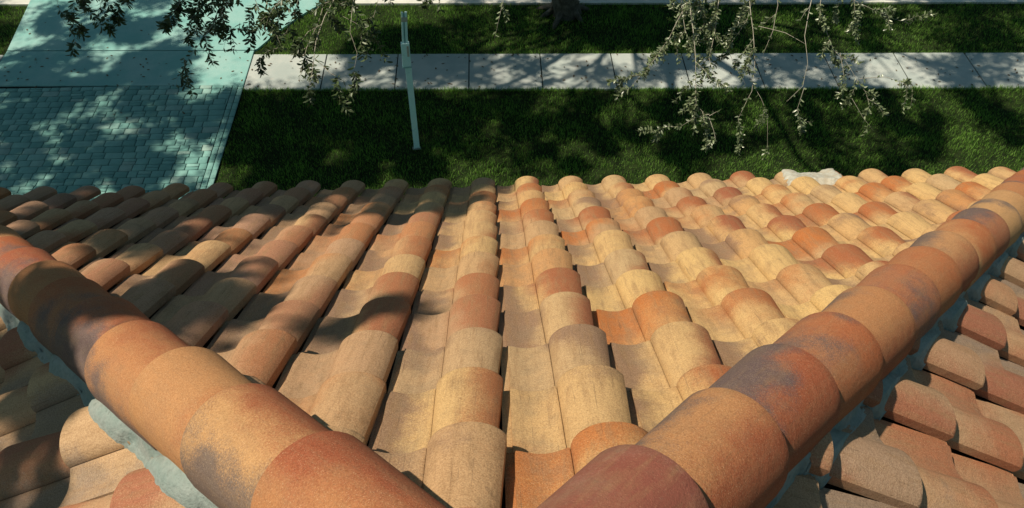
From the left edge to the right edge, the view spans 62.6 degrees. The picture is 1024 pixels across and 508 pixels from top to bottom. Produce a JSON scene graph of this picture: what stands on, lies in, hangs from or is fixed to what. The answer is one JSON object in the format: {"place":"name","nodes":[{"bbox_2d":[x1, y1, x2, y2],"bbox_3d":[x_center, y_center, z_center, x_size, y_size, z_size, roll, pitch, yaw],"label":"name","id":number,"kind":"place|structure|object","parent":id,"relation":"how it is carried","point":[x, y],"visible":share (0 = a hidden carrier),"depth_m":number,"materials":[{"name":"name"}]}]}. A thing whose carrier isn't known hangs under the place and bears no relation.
{"place":"outdoors","nodes":[
{"label":"outdoors","id":0,"kind":"place"},
{"bbox_2d":[0,85,243,200],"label":"paver driveway","id":1,"kind":"structure","parent":0,"point":[34,107],"depth_m":17.24,"materials":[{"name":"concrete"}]},
{"bbox_2d":[0,51,254,86],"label":"driveway","id":2,"kind":"structure","parent":0,"point":[94,68],"depth_m":18.83,"materials":[{"name":"concrete"}]},
{"bbox_2d":[0,166,1023,507],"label":"house","id":3,"kind":"structure","parent":0,"point":[822,338],"depth_m":2.52,"materials":[{"name":"tile"}]},
{"bbox_2d":[0,0,1023,199],"bbox_3d":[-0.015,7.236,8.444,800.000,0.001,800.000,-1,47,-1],"label":"ground","id":4,"kind":"structure","parent":0,"point":[403,144],"depth_m":17.71,"materials":[{"name":"green plant"}]},
{"bbox_2d":[0,0,29,5],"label":"kerb","id":5,"kind":"structure","parent":4,"relation":"on","point":[14,2],"depth_m":20.70,"materials":[{"name":"concrete"}]},
{"bbox_2d":[7,0,327,51],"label":"driveway apron","id":6,"kind":"object","parent":4,"relation":"on","point":[52,33],"visible":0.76,"depth_m":19.92,"materials":[{"name":"concrete"}]},
{"bbox_2d":[401,11,420,149],"bbox_3d":[-1.934,-3.160,15.939,0.193,3.192,0.105,-7,48,-7],"label":"sign post","id":7,"kind":"object","parent":4,"relation":"on","point":[406,58],"visible":1,"depth_m":15.71,"materials":[{"name":"metal"}]},
{"bbox_2d":[57,0,937,162],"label":"oak tree","id":8,"kind":"object","parent":4,"relation":"on","point":[566,10],"visible":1,"depth_m":6.83,"materials":[{"name":"green plant"}]},
{"bbox_2d":[244,54,984,89],"bbox_3d":[-5.495,-4.046,18.781,70.062,0.001,1.340,0,47,0],"label":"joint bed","id":9,"kind":"object","parent":4,"relation":"on","point":[542,77],"visible":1,"depth_m":18.80,"materials":[{"name":"grey concrete"}]},
{"bbox_2d":[355,0,1023,4],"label":"kerb","id":10,"kind":"structure","parent":4,"relation":"on","point":[499,2],"depth_m":20.73,"materials":[{"name":"concrete"}]},
{"bbox_2d":[244,53,1023,91],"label":"sidewalk","id":11,"kind":"structure","parent":0,"point":[992,69],"depth_m":18.77,"materials":[{"name":"concrete"}]},
{"bbox_2d":[4,22,1022,191],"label":"fallen leaves","id":12,"kind":"object","parent":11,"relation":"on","point":[482,66],"visible":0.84,"depth_m":18.76,"materials":[{"name":"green plant"}]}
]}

